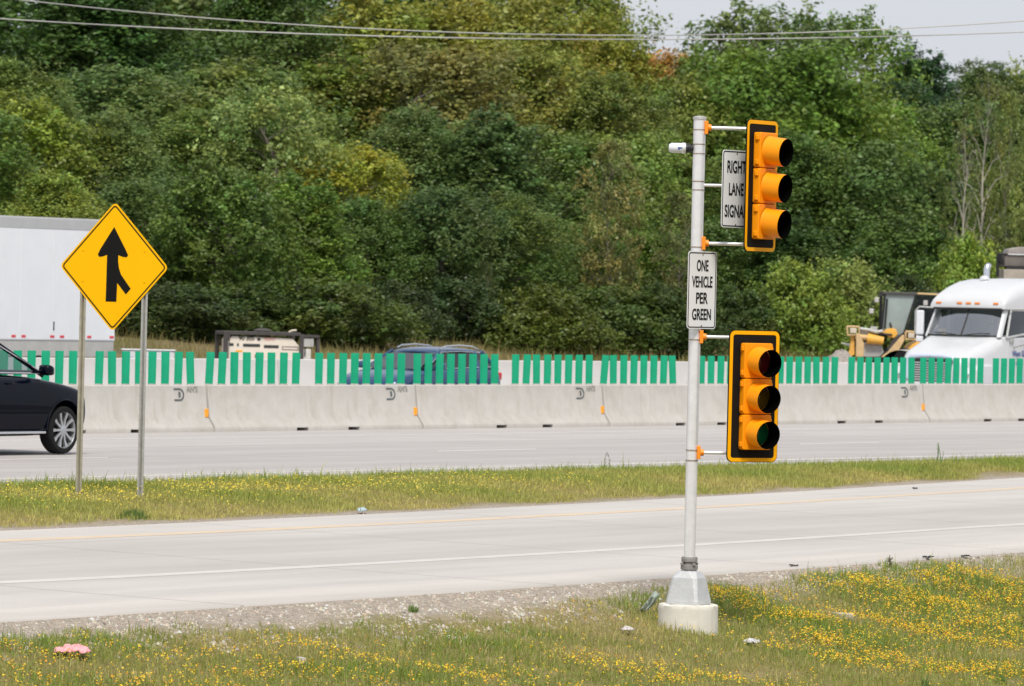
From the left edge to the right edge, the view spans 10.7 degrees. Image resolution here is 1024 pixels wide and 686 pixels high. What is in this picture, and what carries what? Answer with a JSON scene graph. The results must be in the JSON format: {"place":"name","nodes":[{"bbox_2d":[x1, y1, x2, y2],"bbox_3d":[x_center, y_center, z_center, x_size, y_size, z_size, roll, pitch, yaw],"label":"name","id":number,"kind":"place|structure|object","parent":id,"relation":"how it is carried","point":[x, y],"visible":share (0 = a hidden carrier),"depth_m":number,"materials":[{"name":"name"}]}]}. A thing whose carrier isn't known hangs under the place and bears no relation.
{"place":"outdoors","nodes":[
{"label":"outdoors","id":0,"kind":"place"},
{"bbox_2d":[50,261,873,362],"bbox_3d":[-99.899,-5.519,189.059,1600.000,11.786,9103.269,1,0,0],"label":"ground","id":1,"kind":"structure","parent":0,"point":[201,344],"depth_m":157.87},
{"bbox_2d":[0,105,55,213],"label":"tree","id":2,"kind":"object","parent":1,"relation":"on","point":[10,165],"visible":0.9,"depth_m":174.65,"materials":[{"name":"green plant"}]},
{"bbox_2d":[0,0,76,77],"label":"tree","id":3,"kind":"object","parent":1,"relation":"on","point":[16,45],"visible":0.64,"depth_m":214.90,"materials":[{"name":"green plant"}]},
{"bbox_2d":[0,49,111,170],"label":"tree","id":4,"kind":"object","parent":1,"relation":"on","point":[42,85],"visible":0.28,"depth_m":193.14,"materials":[{"name":"green plant"}]},
{"bbox_2d":[0,163,127,218],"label":"tree","id":5,"kind":"object","parent":1,"relation":"on","point":[47,195],"visible":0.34,"depth_m":165.69,"materials":[{"name":"green plant"}]},
{"bbox_2d":[0,83,136,215],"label":"tree","id":6,"kind":"object","parent":1,"relation":"on","point":[42,117],"visible":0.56,"depth_m":180.14,"materials":[{"name":"green plant"}]},
{"bbox_2d":[0,0,214,77],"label":"tree","id":7,"kind":"object","parent":1,"relation":"on","point":[15,5],"visible":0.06,"depth_m":233.28,"materials":[{"name":"green plant"}]},
{"bbox_2d":[1,0,222,118],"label":"tree","id":8,"kind":"object","parent":1,"relation":"on","point":[91,46],"visible":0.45,"depth_m":217.20,"materials":[{"name":"green plant"}]},
{"bbox_2d":[38,101,202,221],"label":"tree","id":9,"kind":"object","parent":1,"relation":"on","point":[148,161],"visible":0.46,"depth_m":182.31,"materials":[{"name":"green plant"}]},
{"bbox_2d":[52,60,224,172],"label":"tree","id":10,"kind":"object","parent":1,"relation":"on","point":[123,87],"visible":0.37,"depth_m":201.20,"materials":[{"name":"green plant"}]},
{"bbox_2d":[83,170,222,282],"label":"tree","id":11,"kind":"object","parent":1,"relation":"on","point":[124,195],"visible":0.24,"depth_m":170.90,"materials":[{"name":"green plant"}]},
{"bbox_2d":[115,279,267,343],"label":"bush","id":12,"kind":"object","parent":1,"relation":"on","point":[174,315],"visible":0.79,"depth_m":157.76,"materials":[{"name":"green plant"}]},
{"bbox_2d":[32,0,358,98],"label":"tree","id":13,"kind":"object","parent":1,"relation":"on","point":[193,4],"visible":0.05,"depth_m":235.37,"materials":[{"name":"green plant"}]},
{"bbox_2d":[117,103,291,224],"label":"tree","id":14,"kind":"object","parent":1,"relation":"on","point":[185,131],"visible":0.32,"depth_m":185.58,"materials":[{"name":"green plant"}]},
{"bbox_2d":[140,151,326,299],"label":"tree","id":15,"kind":"object","parent":1,"relation":"on","point":[247,210],"visible":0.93,"depth_m":168.17,"materials":[{"name":"green plant"}]},
{"bbox_2d":[128,49,369,181],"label":"tree","id":16,"kind":"object","parent":1,"relation":"on","point":[220,77],"visible":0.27,"depth_m":202.59,"materials":[{"name":"green plant"}]},
{"bbox_2d":[155,0,367,124],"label":"tree","id":17,"kind":"object","parent":1,"relation":"on","point":[248,44],"visible":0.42,"depth_m":225.45,"materials":[{"name":"green plant"}]},
{"bbox_2d":[189,278,338,344],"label":"bush","id":18,"kind":"object","parent":1,"relation":"on","point":[256,298],"visible":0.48,"depth_m":161.59,"materials":[{"name":"green plant"}]},
{"bbox_2d":[180,77,365,240],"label":"tree","id":19,"kind":"object","parent":1,"relation":"on","point":[255,116],"visible":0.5,"depth_m":184.79,"materials":[{"name":"green plant"}]},
{"bbox_2d":[217,168,380,311],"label":"tree","id":20,"kind":"object","parent":1,"relation":"on","point":[322,260],"visible":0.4,"depth_m":173.00,"materials":[{"name":"green plant"}]},
{"bbox_2d":[261,46,411,195],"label":"tree","id":21,"kind":"object","parent":1,"relation":"on","point":[313,74],"visible":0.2,"depth_m":207.15,"materials":[{"name":"green plant"}]},
{"bbox_2d":[260,133,418,267],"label":"tree","id":22,"kind":"object","parent":1,"relation":"on","point":[370,162],"visible":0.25,"depth_m":185.72,"materials":[{"name":"green plant"}]},
{"bbox_2d":[259,276,431,350],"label":"bush","id":23,"kind":"object","parent":1,"relation":"on","point":[323,315],"visible":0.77,"depth_m":162.35,"materials":[{"name":"green plant"}]},
{"bbox_2d":[301,188,438,302],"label":"tree","id":24,"kind":"object","parent":1,"relation":"on","point":[365,216],"visible":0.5,"depth_m":176.67,"materials":[{"name":"green plant"}]},
{"bbox_2d":[266,0,513,110],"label":"tree","id":25,"kind":"object","parent":1,"relation":"on","point":[412,18],"visible":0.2,"depth_m":227.91,"materials":[{"name":"green plant"}]},
{"bbox_2d":[340,275,461,345],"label":"bush","id":26,"kind":"object","parent":1,"relation":"on","point":[412,296],"visible":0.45,"depth_m":168.85,"materials":[{"name":"green plant"}]},
{"bbox_2d":[335,94,484,258],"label":"tree","id":27,"kind":"object","parent":1,"relation":"on","point":[415,136],"visible":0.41,"depth_m":193.87,"materials":[{"name":"green plant"}]},
{"bbox_2d":[298,30,541,202],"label":"tree","id":28,"kind":"object","parent":1,"relation":"on","point":[467,79],"visible":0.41,"depth_m":207.23,"materials":[{"name":"green plant"}]},
{"bbox_2d":[356,179,530,319],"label":"tree","id":29,"kind":"object","parent":1,"relation":"on","point":[448,208],"visible":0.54,"depth_m":177.25,"materials":[{"name":"green plant"}]},
{"bbox_2d":[412,274,535,343],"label":"bush","id":30,"kind":"object","parent":1,"relation":"on","point":[466,292],"visible":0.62,"depth_m":170.91,"materials":[{"name":"green plant"}]},
{"bbox_2d":[396,101,590,273],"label":"tree","id":31,"kind":"object","parent":1,"relation":"on","point":[493,140],"visible":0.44,"depth_m":192.68,"materials":[{"name":"green plant"}]},
{"bbox_2d":[404,0,619,128],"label":"tree","id":32,"kind":"object","parent":1,"relation":"on","point":[523,16],"visible":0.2,"depth_m":232.63,"materials":[{"name":"green plant"}]},
{"bbox_2d":[443,187,600,305],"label":"tree","id":33,"kind":"object","parent":1,"relation":"on","point":[537,226],"visible":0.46,"depth_m":179.35,"materials":[{"name":"green plant"}]},
{"bbox_2d":[442,34,618,203],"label":"tree","id":34,"kind":"object","parent":1,"relation":"on","point":[538,80],"visible":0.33,"depth_m":215.78,"materials":[{"name":"green plant"}]},
{"bbox_2d":[463,278,632,360],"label":"bush","id":35,"kind":"object","parent":1,"relation":"on","point":[561,314],"visible":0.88,"depth_m":169.93,"materials":[{"name":"green plant"}]},
{"bbox_2d":[502,211,645,308],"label":"tree","id":36,"kind":"object","parent":1,"relation":"on","point":[578,230],"visible":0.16,"depth_m":184.80,"materials":[{"name":"green plant"}]},
{"bbox_2d":[485,117,670,263],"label":"tree","id":37,"kind":"object","parent":1,"relation":"on","point":[573,155],"visible":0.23,"depth_m":198.19,"materials":[{"name":"green plant"}]},
{"bbox_2d":[474,0,682,62],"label":"tree","id":38,"kind":"object","parent":1,"relation":"on","point":[596,5],"visible":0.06,"depth_m":255.16,"materials":[{"name":"green plant"}]},
{"bbox_2d":[525,66,689,188],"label":"tree","id":39,"kind":"object","parent":1,"relation":"on","point":[629,104],"visible":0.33,"depth_m":215.58,"materials":[{"name":"green plant"}]},
{"bbox_2d":[537,283,688,360],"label":"bush","id":40,"kind":"object","parent":1,"relation":"on","point":[611,308],"visible":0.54,"depth_m":174.45,"materials":[{"name":"green plant"}]},
{"bbox_2d":[570,132,658,300],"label":"tree","id":41,"kind":"object","parent":1,"relation":"on","point":[612,147],"visible":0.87,"depth_m":181.94,"materials":[{"name":"green plant"}]},
{"bbox_2d":[550,0,687,133],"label":"tree","id":42,"kind":"object","parent":1,"relation":"on","point":[624,51],"visible":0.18,"depth_m":241.27,"materials":[{"name":"green plant"}]},
{"bbox_2d":[557,122,715,273],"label":"tree","id":43,"kind":"object","parent":1,"relation":"on","point":[649,149],"visible":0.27,"depth_m":201.54,"materials":[{"name":"green plant"}]},
{"bbox_2d":[573,205,723,294],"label":"tree","id":44,"kind":"object","parent":1,"relation":"on","point":[650,266],"visible":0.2,"depth_m":187.64,"materials":[{"name":"green plant"}]},
{"bbox_2d":[645,190,705,295],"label":"tree","id":45,"kind":"object","parent":1,"relation":"on","point":[677,200],"visible":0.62,"depth_m":184.90,"materials":[{"name":"green plant"}]},
{"bbox_2d":[603,278,754,361],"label":"bush","id":46,"kind":"object","parent":1,"relation":"on","point":[678,303],"visible":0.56,"depth_m":175.39,"materials":[{"name":"green plant"}]},
{"bbox_2d":[629,61,749,212],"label":"tree","id":47,"kind":"object","parent":1,"relation":"on","point":[687,85],"visible":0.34,"depth_m":221.93,"materials":[{"name":"green plant"}]},
{"bbox_2d":[644,156,756,285],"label":"tree","id":48,"kind":"object","parent":1,"relation":"on","point":[708,179],"visible":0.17,"depth_m":203.48,"materials":[{"name":"green plant"}]},
{"bbox_2d":[663,214,786,321],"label":"tree","id":49,"kind":"object","parent":1,"relation":"on","point":[715,231],"visible":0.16,"depth_m":191.82,"materials":[{"name":"green plant"}]},
{"bbox_2d":[707,283,791,350],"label":"bush","id":50,"kind":"object","parent":1,"relation":"on","point":[751,312],"visible":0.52,"depth_m":182.99,"materials":[{"name":"green plant"}]},
{"bbox_2d":[668,0,865,121],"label":"tree","id":51,"kind":"object","parent":1,"relation":"on","point":[763,17],"visible":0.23,"depth_m":262.61,"materials":[{"name":"green plant"}]},
{"bbox_2d":[731,209,847,317],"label":"tree","id":52,"kind":"object","parent":1,"relation":"on","point":[803,241],"visible":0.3,"depth_m":191.11,"materials":[{"name":"green plant"}]},
{"bbox_2d":[711,119,874,270],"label":"tree","id":53,"kind":"object","parent":1,"relation":"on","point":[791,168],"visible":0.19,"depth_m":208.39,"materials":[{"name":"green plant"}]},
{"bbox_2d":[676,30,924,208],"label":"tree","id":54,"kind":"object","parent":1,"relation":"on","point":[761,79],"visible":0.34,"depth_m":225.02,"materials":[{"name":"green plant"}]},
{"bbox_2d":[726,254,878,358],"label":"bush","id":55,"kind":"object","parent":1,"relation":"on","point":[807,286],"visible":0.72,"depth_m":184.27,"materials":[{"name":"green plant"}]},
{"bbox_2d":[771,4,933,116],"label":"tree","id":56,"kind":"object","parent":1,"relation":"on","point":[868,45],"visible":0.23,"depth_m":270.23,"materials":[{"name":"green plant"}]},
{"bbox_2d":[805,254,916,361],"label":"bush","id":57,"kind":"object","parent":1,"relation":"on","point":[856,276],"visible":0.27,"depth_m":186.33,"materials":[{"name":"green plant"}]},
{"bbox_2d":[781,128,967,286],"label":"tree","id":58,"kind":"object","parent":1,"relation":"on","point":[888,188],"visible":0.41,"depth_m":208.35,"materials":[{"name":"green plant"}]},
{"bbox_2d":[808,91,959,223],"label":"tree","id":59,"kind":"object","parent":1,"relation":"on","point":[930,150],"visible":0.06,"depth_m":231.84,"materials":[{"name":"green plant"}]},
{"bbox_2d":[818,207,968,319],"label":"tree","id":60,"kind":"object","parent":1,"relation":"on","point":[886,253],"visible":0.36,"depth_m":199.87,"materials":[{"name":"green plant"}]},
{"bbox_2d":[877,39,962,117],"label":"tree","id":61,"kind":"object","parent":1,"relation":"on","point":[935,68],"visible":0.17,"depth_m":271.67,"materials":[{"name":"green plant"}]},
{"bbox_2d":[863,73,979,170],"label":"tree","id":62,"kind":"object","parent":1,"relation":"on","point":[914,86],"visible":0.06,"depth_m":252.08,"materials":[{"name":"green plant"}]},
{"bbox_2d":[878,159,992,277],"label":"tree","id":63,"kind":"object","parent":1,"relation":"on","point":[933,196],"visible":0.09,"depth_m":215.16,"materials":[{"name":"green plant"}]},
{"bbox_2d":[938,106,981,272],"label":"tree","id":64,"kind":"object","parent":1,"relation":"on","point":[961,129],"visible":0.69,"depth_m":198.56,"materials":[{"name":"green plant"}]},
{"bbox_2d":[897,90,1023,217],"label":"tree","id":65,"kind":"object","parent":1,"relation":"on","point":[943,125],"visible":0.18,"depth_m":235.49,"materials":[{"name":"green plant"}]},
{"bbox_2d":[924,222,1003,292],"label":"bush","id":66,"kind":"object","parent":1,"relation":"on","point":[964,263],"visible":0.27,"depth_m":192.21,"materials":[{"name":"green plant"}]},
{"bbox_2d":[927,55,1023,150],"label":"tree","id":67,"kind":"object","parent":1,"relation":"on","point":[969,82],"visible":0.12,"depth_m":274.87,"materials":[{"name":"green plant"}]},
{"bbox_2d":[949,70,1015,261],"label":"tree","id":68,"kind":"object","parent":1,"relation":"on","point":[982,171],"visible":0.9,"depth_m":199.80,"materials":[{"name":"green plant"}]},
{"bbox_2d":[953,152,1023,233],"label":"tree","id":69,"kind":"object","parent":1,"relation":"on","point":[1000,193],"visible":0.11,"depth_m":217.84,"materials":[{"name":"green plant"}]},
{"bbox_2d":[982,90,1023,269],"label":"tree","id":70,"kind":"object","parent":1,"relation":"on","point":[1007,100],"visible":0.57,"depth_m":200.86,"materials":[{"name":"green plant"}]},
{"bbox_2d":[0,478,1023,622],"bbox_3d":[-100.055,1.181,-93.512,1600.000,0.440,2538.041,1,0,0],"label":"ramp","id":71,"kind":"structure","parent":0,"point":[63,558],"depth_m":61.03,"materials":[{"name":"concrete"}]},
{"bbox_2d":[0,523,1023,583],"bbox_3d":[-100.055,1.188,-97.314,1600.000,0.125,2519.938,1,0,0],"label":"white edge line","id":72,"kind":"object","parent":71,"relation":"on","point":[270,568],"visible":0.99,"depth_m":58.96,"materials":[{"name":"paint"}]},
{"bbox_2d":[0,487,1023,541],"bbox_3d":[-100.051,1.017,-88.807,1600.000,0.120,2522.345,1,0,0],"label":"yellow edge line","id":73,"kind":"object","parent":71,"relation":"on","point":[130,535],"visible":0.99,"depth_m":66.48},
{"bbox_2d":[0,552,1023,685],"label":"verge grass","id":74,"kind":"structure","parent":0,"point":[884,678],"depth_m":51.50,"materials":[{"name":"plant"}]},
{"bbox_2d":[0,421,1023,483],"bbox_3d":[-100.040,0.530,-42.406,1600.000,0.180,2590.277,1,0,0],"label":"highway","id":75,"kind":"structure","parent":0,"point":[228,452],"depth_m":93.13,"materials":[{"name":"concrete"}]},
{"bbox_2d":[0,343,84,453],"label":"suv","id":76,"kind":"object","parent":75,"relation":"on","point":[45,411],"visible":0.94,"depth_m":83.00,"materials":[{"name":"black paint"}]},
{"bbox_2d":[0,215,114,357],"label":"semi trailer","id":77,"kind":"object","parent":75,"relation":"on","point":[39,301],"visible":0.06,"depth_m":126.11,"materials":[{"name":"grey metal"}]},
{"bbox_2d":[8,357,121,384],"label":"barrier","id":78,"kind":"object","parent":75,"relation":"on","point":[89,373],"visible":0.16,"depth_m":122.85,"materials":[{"name":"concrete"}]},
{"bbox_2d":[0,350,212,432],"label":"concrete barrier","id":79,"kind":"object","parent":75,"relation":"on","point":[113,407],"visible":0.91,"depth_m":97.36,"materials":[{"name":"concrete"}]},
{"bbox_2d":[129,358,278,384],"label":"barrier","id":80,"kind":"object","parent":75,"relation":"on","point":[199,370],"visible":0.24,"depth_m":126.60,"materials":[{"name":"concrete"}]},
{"bbox_2d":[215,328,303,358],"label":"generator","id":81,"kind":"object","parent":75,"relation":"on","point":[240,345],"visible":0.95,"depth_m":134.48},
{"bbox_2d":[205,352,421,431],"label":"concrete barrier","id":82,"kind":"object","parent":75,"relation":"on","point":[271,405],"visible":1,"depth_m":101.96,"materials":[{"name":"concrete"}]},
{"bbox_2d":[277,359,373,384],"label":"barrier","id":83,"kind":"object","parent":75,"relation":"on","point":[307,371],"visible":0.08,"depth_m":130.34,"materials":[{"name":"concrete"}]},
{"bbox_2d":[337,343,501,384],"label":"blue car","id":84,"kind":"object","parent":75,"relation":"on","point":[424,349],"visible":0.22,"depth_m":120.69,"materials":[{"name":"paint"}]},
{"bbox_2d":[413,353,608,428],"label":"concrete barrier","id":85,"kind":"object","parent":75,"relation":"on","point":[473,404],"visible":1,"depth_m":107.78,"materials":[{"name":"concrete"}]},
{"bbox_2d":[551,361,669,384],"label":"barrier","id":86,"kind":"object","parent":75,"relation":"on","point":[596,374],"visible":0.08,"depth_m":141.54,"materials":[{"name":"concrete"}]},
{"bbox_2d":[600,355,727,426],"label":"concrete barrier","id":87,"kind":"object","parent":75,"relation":"on","point":[653,403],"visible":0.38,"depth_m":112.75,"materials":[{"name":"concrete"}]},
{"bbox_2d":[778,356,928,423],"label":"concrete barrier","id":88,"kind":"object","parent":75,"relation":"on","point":[833,402],"visible":0.92,"depth_m":119.69,"materials":[{"name":"concrete"}]},
{"bbox_2d":[841,291,945,362],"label":"wheel loader","id":89,"kind":"object","parent":75,"relation":"on","point":[895,312],"visible":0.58,"depth_m":159.61,"materials":[{"name":"yellow metal"}]},
{"bbox_2d":[883,295,914,334],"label":"cab window","id":90,"kind":"structure","parent":89,"relation":"in","point":[899,306],"depth_m":159.68,"materials":[{"name":"clear glass"}]},
{"bbox_2d":[889,263,1023,383],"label":"truck","id":91,"kind":"object","parent":75,"relation":"on","point":[982,316],"visible":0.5,"depth_m":138.29,"materials":[{"name":"white paint"}]},
{"bbox_2d":[920,358,1023,421],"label":"concrete barrier","id":92,"kind":"object","parent":75,"relation":"on","point":[971,401],"visible":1,"depth_m":124.46,"materials":[{"name":"concrete"}]},
{"bbox_2d":[0,552,1023,685],"bbox_3d":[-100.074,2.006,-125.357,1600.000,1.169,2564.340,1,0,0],"label":"ground","id":93,"kind":"structure","parent":0,"point":[253,617],"depth_m":51.58,"materials":[{"name":"plant"}]},
{"bbox_2d":[0,553,1023,660],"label":"gravel strip","id":94,"kind":"object","parent":93,"relation":"on","point":[389,609],"visible":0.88,"depth_m":51.70,"materials":[{"name":"gravel"}]},
{"bbox_2d":[0,557,1023,685],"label":"yellow flowers","id":95,"kind":"object","parent":93,"relation":"on","point":[876,616],"visible":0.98,"depth_m":54.05,"materials":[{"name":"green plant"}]},
{"bbox_2d":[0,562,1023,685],"bbox_3d":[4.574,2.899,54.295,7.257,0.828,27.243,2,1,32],"label":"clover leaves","id":96,"kind":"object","parent":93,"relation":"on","point":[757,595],"visible":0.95,"depth_m":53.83,"materials":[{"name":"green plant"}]},
{"bbox_2d":[657,116,717,635],"bbox_3d":[1.787,0.422,53.803,0.602,5.323,0.604,1,0,0],"label":"signal pole","id":97,"kind":"object","parent":93,"relation":"on","point":[688,600],"visible":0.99,"depth_m":53.74,"materials":[{"name":"metal"}]},
{"bbox_2d":[686,251,716,328],"bbox_3d":[1.855,-0.521,53.753,0.053,0.762,0.457,2,1,40],"label":"road sign","id":98,"kind":"object","parent":97,"relation":"attached to","point":[701,290],"visible":1,"depth_m":53.73,"materials":[{"name":"silver metal"}]},
{"bbox_2d":[704,150,745,227],"bbox_3d":[2.091,-1.519,53.828,0.311,0.762,0.457,2,1,40],"label":"road sign","id":99,"kind":"object","parent":97,"relation":"attached to","point":[732,185],"visible":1,"depth_m":53.70,"materials":[{"name":"silver metal"}]},
{"bbox_2d":[697,330,781,461],"bbox_3d":[2.256,0.523,53.695,0.819,1.300,0.441,1,0,-8],"label":"traffic signal","id":100,"kind":"object","parent":97,"relation":"attached to","point":[754,395],"visible":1,"depth_m":53.69,"materials":[{"name":"metal"}]},
{"bbox_2d":[702,119,792,251],"bbox_3d":[2.338,-1.548,53.694,0.839,1.300,0.499,1,0,-18],"label":"traffic signal","id":101,"kind":"object","parent":97,"relation":"attached to","point":[767,187],"visible":1,"depth_m":53.63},
{"bbox_2d":[0,469,1023,530],"bbox_3d":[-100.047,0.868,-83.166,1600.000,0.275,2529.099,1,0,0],"label":"median strip","id":102,"kind":"object","parent":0,"point":[990,475],"visible":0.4,"depth_m":70.01,"materials":[{"name":"plant"}]},
{"bbox_2d":[62,204,166,497],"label":"merge sign","id":103,"kind":"object","parent":102,"relation":"on","point":[114,267],"visible":0.98,"depth_m":67.39,"materials":[{"name":"metal"}]},
{"bbox_2d":[0,465,635,510],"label":"median flowers","id":104,"kind":"object","parent":102,"relation":"on","point":[68,495],"visible":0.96,"depth_m":69.36,"materials":[{"name":"yellow plant"}]},
{"bbox_2d":[0,452,1023,527],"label":"median grass","id":105,"kind":"structure","parent":102,"relation":"on","point":[768,473],"depth_m":72.72,"materials":[{"name":"plant"}]},
{"bbox_2d":[0,18,1023,39],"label":"power line","id":106,"kind":"object","parent":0,"point":[505,38],"visible":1,"depth_m":127.87,"materials":[{"name":"metal"}]},
{"bbox_2d":[15,0,1023,103],"label":"sky","id":107,"kind":"structure","parent":0,"point":[900,13],"materials":[{"name":"white"}]},
{"bbox_2d":[22,0,1023,35],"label":"power line","id":108,"kind":"object","parent":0,"point":[519,33],"visible":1,"depth_m":127.97,"materials":[{"name":"metal"}]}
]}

